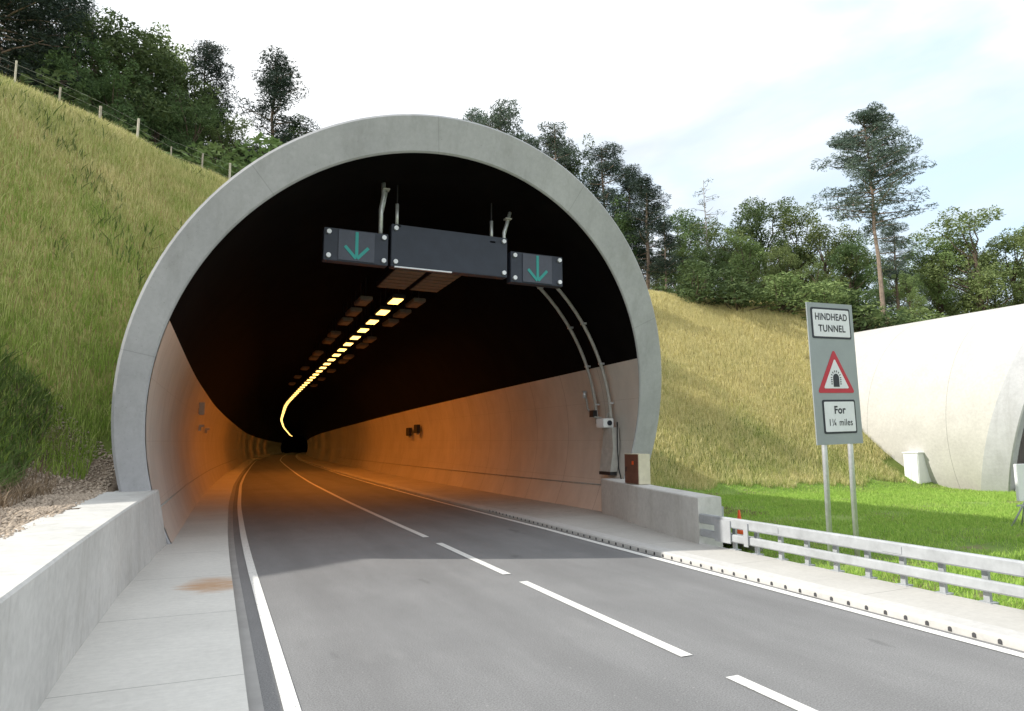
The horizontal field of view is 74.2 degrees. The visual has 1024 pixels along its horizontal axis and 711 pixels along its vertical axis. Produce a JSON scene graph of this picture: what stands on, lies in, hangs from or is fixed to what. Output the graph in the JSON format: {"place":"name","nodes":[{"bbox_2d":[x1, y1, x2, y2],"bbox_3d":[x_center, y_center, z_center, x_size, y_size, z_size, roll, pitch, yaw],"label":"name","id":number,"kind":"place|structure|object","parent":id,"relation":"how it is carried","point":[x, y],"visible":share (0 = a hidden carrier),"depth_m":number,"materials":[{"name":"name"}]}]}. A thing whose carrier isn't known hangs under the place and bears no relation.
{"place":"outdoors","nodes":[
{"label":"outdoors","id":0,"kind":"place"},
{"bbox_2d":[0,86,1023,609],"bbox_3d":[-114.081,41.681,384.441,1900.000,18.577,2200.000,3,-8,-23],"label":"ground","id":1,"kind":"structure","parent":0,"point":[896,466],"depth_m":18.71,"materials":[{"name":"green plant"}]},
{"bbox_2d":[0,339,65,492],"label":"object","id":2,"kind":"object","parent":1,"relation":"on","point":[13,448],"visible":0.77,"depth_m":12.72,"materials":[{"name":"green plant"}]},
{"bbox_2d":[0,364,84,509],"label":"dead stalks","id":3,"kind":"object","parent":1,"relation":"on","point":[20,492],"visible":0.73,"depth_m":11.56,"materials":[{"name":"brown plant"}]},
{"bbox_2d":[0,0,92,94],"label":"pine tree","id":4,"kind":"object","parent":1,"relation":"on","point":[48,43],"visible":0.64,"depth_m":32.52,"materials":[{"name":"green plant"}]},
{"bbox_2d":[0,0,102,107],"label":"pine tree","id":5,"kind":"object","parent":1,"relation":"on","point":[61,7],"visible":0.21,"depth_m":34.71,"materials":[{"name":"green plant"}]},
{"bbox_2d":[0,380,114,539],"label":"gravel","id":6,"kind":"structure","parent":1,"relation":"on","point":[14,517],"depth_m":10.96,"materials":[{"name":"beige gravel"}]},
{"bbox_2d":[20,0,103,79],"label":"pine tree","id":7,"kind":"object","parent":1,"relation":"on","point":[91,8],"visible":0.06,"depth_m":39.16,"materials":[{"name":"green plant"}]},
{"bbox_2d":[9,32,135,110],"bbox_3d":[-22.827,-12.371,34.113,6.266,8.542,5.118,-3,-8,19],"label":"broadleaf tree","id":8,"kind":"object","parent":1,"relation":"on","point":[64,62],"visible":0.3,"depth_m":33.74,"materials":[{"name":"green plant"}]},
{"bbox_2d":[0,489,166,710],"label":"retaining wall","id":9,"kind":"structure","parent":1,"relation":"on","point":[67,577],"depth_m":6.08,"materials":[{"name":"concrete"}]},
{"bbox_2d":[16,67,154,145],"bbox_3d":[-21.278,-10.778,30.874,9.245,4.525,9.254,4,-8,-29],"label":"bush","id":10,"kind":"object","parent":1,"relation":"on","point":[22,78],"visible":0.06,"depth_m":30.36,"materials":[{"name":"green plant"}]},
{"bbox_2d":[58,59,147,135],"bbox_3d":[-20.082,-11.316,33.738,4.037,6.386,4.262,2,-7,-15],"label":"broadleaf tree","id":11,"kind":"object","parent":1,"relation":"on","point":[110,85],"visible":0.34,"depth_m":33.24,"materials":[{"name":"green plant"}]},
{"bbox_2d":[0,70,228,480],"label":"meadow grass","id":12,"kind":"structure","parent":1,"relation":"on","point":[137,144],"depth_m":18.32,"materials":[{"name":"green plant"}]},
{"bbox_2d":[0,57,236,178],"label":"wire fence","id":13,"kind":"object","parent":1,"relation":"on","point":[100,110],"visible":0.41,"depth_m":28.10,"materials":[{"name":"grey metal"}]},
{"bbox_2d":[43,6,206,142],"bbox_3d":[-21.633,-13.742,36.577,9.380,12.222,8.884,-7,-10,43],"label":"broadleaf tree","id":14,"kind":"object","parent":1,"relation":"on","point":[118,48],"visible":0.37,"depth_m":36.15,"materials":[{"name":"green plant"}]},
{"bbox_2d":[70,6,198,145],"bbox_3d":[-22.664,-13.636,38.538,9.373,12.643,8.639,3,-8,-22],"label":"broadleaf tree","id":15,"kind":"object","parent":1,"relation":"on","point":[113,12],"visible":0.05,"depth_m":38.41,"materials":[{"name":"green plant"}]},
{"bbox_2d":[99,74,200,160],"bbox_3d":[-19.021,-11.238,35.222,5.135,6.926,4.732,3,-8,-21],"label":"broadleaf tree","id":16,"kind":"object","parent":1,"relation":"on","point":[169,144],"visible":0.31,"depth_m":35.35,"materials":[{"name":"green plant"}]},
{"bbox_2d":[38,453,279,710],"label":"footway","id":17,"kind":"structure","parent":1,"relation":"on","point":[163,635],"depth_m":6.81,"materials":[{"name":"concrete"}]},
{"bbox_2d":[120,22,232,141],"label":"broadleaf tree","id":18,"kind":"object","parent":1,"relation":"on","point":[182,59],"visible":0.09,"depth_m":40.59,"materials":[{"name":"green plant"}]},
{"bbox_2d":[134,27,234,155],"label":"broadleaf tree","id":19,"kind":"object","parent":1,"relation":"on","point":[195,92],"visible":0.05,"depth_m":40.25,"materials":[{"name":"green plant"}]},
{"bbox_2d":[141,82,231,174],"bbox_3d":[-17.393,-11.050,36.478,5.040,7.898,4.610,-4,-8,31],"label":"broadleaf tree","id":20,"kind":"object","parent":1,"relation":"on","point":[204,116],"visible":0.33,"depth_m":36.39,"materials":[{"name":"green plant"}]},
{"bbox_2d":[167,141,251,178],"bbox_3d":[-15.487,-9.552,34.976,7.256,3.683,6.569,3,-8,-20],"label":"bush","id":21,"kind":"object","parent":1,"relation":"on","point":[210,146],"visible":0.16,"depth_m":34.44,"materials":[{"name":"green plant"}]},
{"bbox_2d":[180,39,239,140],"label":"pine tree","id":22,"kind":"object","parent":1,"relation":"on","point":[210,53],"visible":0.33,"depth_m":42.29,"materials":[{"name":"green plant"}]},
{"bbox_2d":[164,131,284,177],"bbox_3d":[-13.585,-9.633,37.456,10.049,4.918,10.059,3,-8,-22],"label":"bush","id":23,"kind":"object","parent":1,"relation":"on","point":[275,142],"visible":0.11,"depth_m":35.76,"materials":[{"name":"green plant"}]},
{"bbox_2d":[197,111,254,177],"bbox_3d":[-16.162,-10.474,39.083,4.976,6.616,5.060,6,-9,-38],"label":"broadleaf tree","id":24,"kind":"object","parent":1,"relation":"on","point":[234,134],"visible":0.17,"depth_m":39.00,"materials":[{"name":"green plant"}]},
{"bbox_2d":[212,45,319,163],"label":"pine tree","id":25,"kind":"object","parent":1,"relation":"on","point":[275,83],"visible":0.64,"depth_m":40.84,"materials":[{"name":"green plant"}]},
{"bbox_2d":[265,112,312,146],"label":"broadleaf tree","id":26,"kind":"object","parent":1,"relation":"on","point":[296,133],"visible":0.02,"depth_m":41.26,"materials":[{"name":"green plant"}]},
{"bbox_2d":[111,114,660,543],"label":"road tunnel","id":27,"kind":"structure","parent":1,"relation":"on","point":[245,295],"depth_m":20.07,"materials":[{"name":"concrete"}]},
{"bbox_2d":[354,278,372,305],"bbox_3d":[-5.559,-2.414,25.354,0.460,0.960,1.250,3,-8,-23],"label":"tunnel lamp","id":28,"kind":"object","parent":27,"relation":"hanging from","point":[361,300],"visible":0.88,"depth_m":24.95,"materials":[{"name":"metal"}]},
{"bbox_2d":[374,288,391,314],"bbox_3d":[-5.069,-2.144,26.635,0.460,0.960,1.250,3,-8,-22],"label":"tunnel lamp","id":29,"kind":"object","parent":27,"relation":"hanging from","point":[383,310],"visible":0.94,"depth_m":26.24,"materials":[{"name":"metal"}]},
{"bbox_2d":[378,182,389,233],"bbox_3d":[-2.919,-3.349,15.427,0.228,1.307,0.180,3,-8,-23],"label":"steel hanger","id":30,"kind":"object","parent":27,"relation":"hanging from","point":[384,191],"visible":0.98,"depth_m":15.38,"materials":[{"name":"silver metal"}]},
{"bbox_2d":[322,227,387,267],"bbox_3d":[-3.477,-2.398,15.061,1.410,0.730,0.320,3,-8,-23],"label":"lane signal","id":31,"kind":"object","parent":30,"relation":"hanging from","point":[354,247],"visible":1,"depth_m":14.93,"materials":[{"name":"black metal"}]},
{"bbox_2d":[386,289,405,304],"bbox_3d":[-4.229,-2.421,24.620,0.460,0.960,1.250,3,-8,-22],"label":"tunnel lamp","id":32,"kind":"object","parent":27,"relation":"hanging from","point":[396,299],"visible":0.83,"depth_m":24.17,"materials":[{"name":"metal"}]},
{"bbox_2d":[395,185,400,226],"bbox_3d":[-2.628,-3.424,15.531,0.140,1.020,0.140,3,-8,-23],"label":"steel hanger","id":33,"kind":"object","parent":27,"relation":"hanging from","point":[396,213],"visible":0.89,"depth_m":15.51,"materials":[{"name":"metal"}]},
{"bbox_2d":[388,224,506,279],"bbox_3d":[-1.459,-2.407,15.944,2.850,1.020,0.330,3,-8,-23],"label":"message sign","id":34,"kind":"object","parent":33,"relation":"hanging from","point":[412,248],"visible":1,"depth_m":15.82,"materials":[{"name":"metal"}]},
{"bbox_2d":[376,269,425,289],"bbox_3d":[-3.377,-2.906,20.877,0.950,1.110,3.000,3,-8,-23],"label":"lighting unit","id":35,"kind":"object","parent":27,"relation":"hanging from","point":[397,279],"visible":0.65,"depth_m":20.89,"materials":[{"name":"metal"}]},
{"bbox_2d":[393,299,410,317],"bbox_3d":[-4.502,-2.096,27.758,0.460,0.960,1.250,3,-8,-23],"label":"tunnel lamp","id":36,"kind":"object","parent":27,"relation":"hanging from","point":[401,313],"visible":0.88,"depth_m":27.37,"materials":[{"name":"metal"}]},
{"bbox_2d":[405,291,425,307],"bbox_3d":[-3.665,-2.374,25.742,0.460,0.960,1.250,3,-8,-23],"label":"tunnel lamp","id":37,"kind":"object","parent":27,"relation":"hanging from","point":[415,302],"visible":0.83,"depth_m":25.31,"materials":[{"name":"metal"}]},
{"bbox_2d":[409,272,460,291],"bbox_3d":[-2.369,-2.853,21.313,0.950,1.110,3.000,3,-8,-23],"label":"lighting unit","id":38,"kind":"object","parent":27,"relation":"hanging from","point":[430,282],"visible":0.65,"depth_m":21.30,"materials":[{"name":"metal"}]},
{"bbox_2d":[502,211,511,237],"bbox_3d":[-0.119,-3.058,16.618,0.264,1.015,0.175,3,-8,-23],"label":"steel hanger","id":39,"kind":"object","parent":27,"relation":"hanging from","point":[507,219],"visible":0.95,"depth_m":16.59,"materials":[{"name":"silver metal"}]},
{"bbox_2d":[507,251,562,288],"bbox_3d":[0.579,-2.121,16.809,1.420,0.760,0.320,3,-8,-23],"label":"lane signal","id":40,"kind":"object","parent":39,"relation":"hanging from","point":[535,270],"visible":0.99,"depth_m":16.67,"materials":[{"name":"black metal"}]},
{"bbox_2d":[537,287,598,423],"bbox_3d":[1.540,-0.150,20.215,2.323,4.341,0.160,3,-8,-23],"label":"conduit","id":41,"kind":"object","parent":27,"relation":"attached to","point":[570,328],"visible":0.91,"depth_m":20.39,"materials":[{"name":"metal"}]},
{"bbox_2d":[556,288,613,417],"bbox_3d":[1.860,-0.242,19.488,2.323,4.341,0.160,3,-8,-23],"label":"conduit","id":42,"kind":"object","parent":27,"relation":"attached to","point":[583,324],"visible":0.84,"depth_m":19.66,"materials":[{"name":"metal"}]},
{"bbox_2d":[596,413,613,429],"bbox_3d":[2.758,1.923,19.704,0.455,0.490,0.475,3,-8,-23],"label":"wall camera","id":43,"kind":"object","parent":27,"relation":"attached to","point":[606,423],"depth_m":19.53,"materials":[{"name":"white paint"}]},
{"bbox_2d":[599,422,621,478],"bbox_3d":[2.887,2.738,19.355,0.363,1.658,0.977,3,-8,-23],"label":"wall cabinet","id":44,"kind":"object","parent":27,"relation":"attached to","point":[609,463],"depth_m":19.36,"materials":[{"name":"metal"}]},
{"bbox_2d":[298,452,604,517],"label":"footway","id":45,"kind":"structure","parent":1,"relation":"on","point":[531,507],"depth_m":25.42,"materials":[{"name":"concrete"}]},
{"bbox_2d":[457,107,484,123],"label":"pine tree","id":46,"kind":"object","parent":1,"relation":"on","point":[472,116],"visible":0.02,"depth_m":61.53,"materials":[{"name":"green plant"}]},
{"bbox_2d":[477,97,538,145],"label":"pine tree","id":47,"kind":"object","parent":1,"relation":"on","point":[499,121],"visible":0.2,"depth_m":59.05,"materials":[{"name":"green plant"}]},
{"bbox_2d":[532,121,584,183],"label":"pine tree","id":48,"kind":"object","parent":1,"relation":"on","point":[555,143],"visible":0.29,"depth_m":57.35,"materials":[{"name":"green plant"}]},
{"bbox_2d":[556,133,599,196],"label":"tree","id":49,"kind":"object","parent":1,"relation":"on","point":[578,171],"visible":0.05,"depth_m":58.66,"materials":[{"name":"green plant"}]},
{"bbox_2d":[579,141,652,260],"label":"pine tree","id":50,"kind":"object","parent":1,"relation":"on","point":[605,166],"visible":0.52,"depth_m":54.33,"materials":[{"name":"green plant"}]},
{"bbox_2d":[610,194,653,282],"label":"broadleaf tree","id":51,"kind":"object","parent":1,"relation":"on","point":[623,221],"visible":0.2,"depth_m":51.91,"materials":[{"name":"green plant"}]},
{"bbox_2d":[606,163,659,281],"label":"pine tree","id":52,"kind":"object","parent":1,"relation":"on","point":[626,188],"visible":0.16,"depth_m":57.48,"materials":[{"name":"green plant"}]},
{"bbox_2d":[541,514,762,551],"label":"footway","id":53,"kind":"structure","parent":1,"relation":"on","point":[610,525],"depth_m":15.18,"materials":[{"name":"concrete"}]},
{"bbox_2d":[622,174,696,289],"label":"pine tree","id":54,"kind":"object","parent":1,"relation":"on","point":[646,191],"visible":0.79,"depth_m":51.06,"materials":[{"name":"green plant"}]},
{"bbox_2d":[601,478,723,546],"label":"wing wall","id":55,"kind":"structure","parent":1,"relation":"on","point":[672,512],"depth_m":14.70,"materials":[{"name":"concrete"}]},
{"bbox_2d":[624,453,650,484],"bbox_3d":[3.109,2.817,16.845,0.380,0.740,0.600,3,-8,-23],"label":"equipment cabinet","id":56,"kind":"object","parent":55,"relation":"on","point":[637,468],"visible":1,"depth_m":16.62,"materials":[{"name":"metal"}]},
{"bbox_2d":[647,220,681,288],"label":"pine tree","id":57,"kind":"object","parent":1,"relation":"on","point":[659,254],"visible":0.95,"depth_m":49.56,"materials":[{"name":"green plant"}]},
{"bbox_2d":[658,226,711,291],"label":"broadleaf tree","id":58,"kind":"object","parent":1,"relation":"on","point":[682,251],"visible":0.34,"depth_m":52.23,"materials":[{"name":"green plant"}]},
{"bbox_2d":[659,206,716,291],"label":"broadleaf tree","id":59,"kind":"object","parent":1,"relation":"on","point":[680,216],"visible":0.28,"depth_m":64.85,"materials":[{"name":"green plant"}]},
{"bbox_2d":[654,257,742,304],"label":"bush","id":60,"kind":"object","parent":1,"relation":"on","point":[702,273],"visible":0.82,"depth_m":45.52,"materials":[{"name":"green plant"}]},
{"bbox_2d":[687,179,738,260],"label":"bare pine","id":61,"kind":"object","parent":1,"relation":"on","point":[704,204],"visible":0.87,"depth_m":59.55,"materials":[{"name":"grey plant"}]},
{"bbox_2d":[694,238,736,296],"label":"broadleaf tree","id":62,"kind":"object","parent":1,"relation":"on","point":[719,261],"visible":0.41,"depth_m":51.22,"materials":[{"name":"green plant"}]},
{"bbox_2d":[688,216,774,298],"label":"broadleaf tree","id":63,"kind":"object","parent":1,"relation":"on","point":[711,234],"visible":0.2,"depth_m":59.20,"materials":[{"name":"green plant"}]},
{"bbox_2d":[679,266,797,311],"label":"bush","id":64,"kind":"object","parent":1,"relation":"on","point":[735,293],"visible":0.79,"depth_m":45.02,"materials":[{"name":"green plant"}]},
{"bbox_2d":[719,226,777,300],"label":"broadleaf tree","id":65,"kind":"object","parent":1,"relation":"on","point":[756,252],"visible":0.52,"depth_m":53.61,"materials":[{"name":"green plant"}]},
{"bbox_2d":[708,195,805,296],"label":"broadleaf tree","id":66,"kind":"object","parent":1,"relation":"on","point":[756,215],"visible":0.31,"depth_m":59.31,"materials":[{"name":"green plant"}]},
{"bbox_2d":[648,289,909,490],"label":"meadow grass","id":67,"kind":"structure","parent":1,"relation":"on","point":[717,325],"depth_m":34.78,"materials":[{"name":"yellow plant"}]},
{"bbox_2d":[758,243,806,301],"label":"broadleaf tree","id":68,"kind":"object","parent":1,"relation":"on","point":[780,267],"visible":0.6,"depth_m":51.12,"materials":[{"name":"green plant"}]},
{"bbox_2d":[745,271,851,313],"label":"bush","id":69,"kind":"object","parent":1,"relation":"on","point":[789,290],"visible":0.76,"depth_m":45.01,"materials":[{"name":"green plant"}]},
{"bbox_2d":[765,201,848,306],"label":"broadleaf tree","id":70,"kind":"object","parent":1,"relation":"on","point":[809,254],"visible":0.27,"depth_m":58.72,"materials":[{"name":"green plant"}]},
{"bbox_2d":[802,261,839,302],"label":"broadleaf tree","id":71,"kind":"object","parent":1,"relation":"on","point":[818,276],"visible":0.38,"depth_m":49.83,"materials":[{"name":"green plant"}]},
{"bbox_2d":[791,210,871,306],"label":"broadleaf tree","id":72,"kind":"object","parent":1,"relation":"on","point":[819,235],"visible":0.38,"depth_m":57.06,"materials":[{"name":"green plant"}]},
{"bbox_2d":[805,302,862,565],"bbox_3d":[6.153,1.508,12.845,1.275,5.086,0.151,3,-8,-23],"label":"road sign","id":73,"kind":"object","parent":1,"relation":"on","point":[835,387],"visible":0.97,"depth_m":12.89,"materials":[{"name":"metal"}]},
{"bbox_2d":[786,279,891,324],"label":"bush","id":74,"kind":"object","parent":1,"relation":"on","point":[859,309],"visible":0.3,"depth_m":44.37,"materials":[{"name":"green plant"}]},
{"bbox_2d":[656,475,1023,609],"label":"lawn","id":75,"kind":"structure","parent":1,"relation":"on","point":[882,501],"depth_m":19.17,"materials":[{"name":"green plant"}]},
{"bbox_2d":[662,543,1023,631],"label":"footway","id":76,"kind":"structure","parent":1,"relation":"on","point":[1011,618],"depth_m":9.13,"materials":[{"name":"concrete"}]},
{"bbox_2d":[699,513,1023,603],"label":"vehicle barrier","id":77,"kind":"object","parent":76,"relation":"on","point":[986,565],"visible":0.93,"depth_m":9.53,"materials":[{"name":"white metal"}]},
{"bbox_2d":[820,233,877,303],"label":"broadleaf tree","id":78,"kind":"object","parent":1,"relation":"on","point":[855,249],"visible":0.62,"depth_m":55.03,"materials":[{"name":"green plant"}]},
{"bbox_2d":[828,243,901,311],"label":"broadleaf tree","id":79,"kind":"object","parent":1,"relation":"on","point":[873,265],"visible":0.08,"depth_m":67.63,"materials":[{"name":"green plant"}]},
{"bbox_2d":[806,101,938,324],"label":"pine tree","id":80,"kind":"object","parent":1,"relation":"on","point":[870,146],"visible":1,"depth_m":47.59,"materials":[{"name":"green plant"}]},
{"bbox_2d":[841,288,911,331],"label":"bush","id":81,"kind":"object","parent":1,"relation":"on","point":[862,325],"visible":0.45,"depth_m":44.56,"materials":[{"name":"green plant"}]},
{"bbox_2d":[865,276,893,316],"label":"broadleaf tree","id":82,"kind":"object","parent":1,"relation":"on","point":[876,290],"visible":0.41,"depth_m":51.49,"materials":[{"name":"green plant"}]},
{"bbox_2d":[860,220,927,315],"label":"broadleaf tree","id":83,"kind":"object","parent":1,"relation":"on","point":[895,241],"visible":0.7,"depth_m":59.23,"materials":[{"name":"green plant"}]},
{"bbox_2d":[868,259,935,319],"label":"broadleaf tree","id":84,"kind":"object","parent":1,"relation":"on","point":[894,290],"visible":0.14,"depth_m":65.41,"materials":[{"name":"green plant"}]},
{"bbox_2d":[891,270,930,314],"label":"broadleaf tree","id":85,"kind":"object","parent":1,"relation":"on","point":[907,285],"visible":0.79,"depth_m":53.45,"materials":[{"name":"green plant"}]},
{"bbox_2d":[879,307,948,325],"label":"bush","id":86,"kind":"object","parent":1,"relation":"on","point":[918,318],"visible":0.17,"depth_m":45.71,"materials":[{"name":"green plant"}]},
{"bbox_2d":[902,452,930,483],"bbox_3d":[19.765,5.588,32.921,1.080,1.785,0.840,3,-8,-23],"label":"roadside cabinet","id":87,"kind":"object","parent":1,"relation":"on","point":[915,469],"visible":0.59,"depth_m":32.58,"materials":[{"name":"white metal"}]},
{"bbox_2d":[893,231,976,317],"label":"broadleaf tree","id":88,"kind":"object","parent":1,"relation":"on","point":[940,303],"visible":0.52,"depth_m":59.02,"materials":[{"name":"green plant"}]},
{"bbox_2d":[854,304,1023,491],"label":"road tunnel","id":89,"kind":"structure","parent":1,"relation":"on","point":[945,395],"depth_m":32.20,"materials":[{"name":"concrete"}]},
{"bbox_2d":[906,204,1023,316],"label":"broadleaf tree","id":90,"kind":"object","parent":1,"relation":"on","point":[981,276],"visible":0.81,"depth_m":57.24,"materials":[{"name":"green plant"}]},
{"bbox_2d":[943,246,1012,307],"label":"broadleaf tree","id":91,"kind":"object","parent":1,"relation":"on","point":[957,281],"visible":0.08,"depth_m":65.82,"materials":[{"name":"green plant"}]},
{"bbox_2d":[959,225,1023,309],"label":"broadleaf tree","id":92,"kind":"object","parent":1,"relation":"on","point":[1017,240],"visible":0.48,"depth_m":56.76,"materials":[{"name":"green plant"}]},
{"bbox_2d":[1011,464,1023,525],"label":"temporary sign","id":93,"kind":"object","parent":1,"relation":"on","point":[1019,476],"visible":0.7,"depth_m":17.00,"materials":[{"name":"white paint"}]},
{"bbox_2d":[0,0,1023,490],"label":"sky","id":94,"kind":"structure","parent":0,"point":[744,96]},
{"bbox_2d":[233,453,1023,710],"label":"road","id":95,"kind":"structure","parent":0,"point":[368,611],"depth_m":7.61,"materials":[{"name":"grey asphalt"}]},
{"bbox_2d":[228,454,274,710],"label":"drain channel","id":96,"kind":"object","parent":95,"relation":"on","point":[254,697],"visible":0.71,"depth_m":7.56,"materials":[{"name":"concrete"}]},
{"bbox_2d":[237,456,300,710],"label":"road marking","id":97,"kind":"object","parent":95,"relation":"on","point":[288,696],"visible":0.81,"depth_m":7.42,"materials":[{"name":"paint"}]},
{"bbox_2d":[280,453,427,536],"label":"road marking","id":98,"kind":"object","parent":95,"relation":"on","point":[398,524],"visible":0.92,"depth_m":20.83,"materials":[{"name":"paint"}]},
{"bbox_2d":[436,543,510,573],"bbox_3d":[-0.793,3.661,12.334,0.147,0.001,3.590,3,-8,-23],"label":"road marking","id":99,"kind":"object","parent":95,"relation":"on","point":[494,568],"visible":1,"depth_m":12.02,"materials":[{"name":"paint"}]},
{"bbox_2d":[520,581,691,656],"bbox_3d":[0.938,3.161,8.386,0.140,0.001,3.870,3,-8,-23],"label":"road marking","id":100,"kind":"object","parent":95,"relation":"on","point":[657,642],"visible":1,"depth_m":7.84,"materials":[{"name":"paint"}]},
{"bbox_2d":[296,453,1023,657],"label":"road marking","id":101,"kind":"object","parent":95,"relation":"on","point":[993,647],"visible":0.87,"depth_m":9.30,"materials":[{"name":"paint"}]},
{"bbox_2d":[297,454,1023,650],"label":"drainage kerb","id":102,"kind":"structure","parent":95,"relation":"on","point":[1009,638],"depth_m":9.58,"materials":[{"name":"concrete"}]},
{"bbox_2d":[726,675,816,710],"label":"road marking","id":103,"kind":"object","parent":95,"relation":"on","point":[781,698],"visible":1,"depth_m":5.61,"materials":[{"name":"paint"}]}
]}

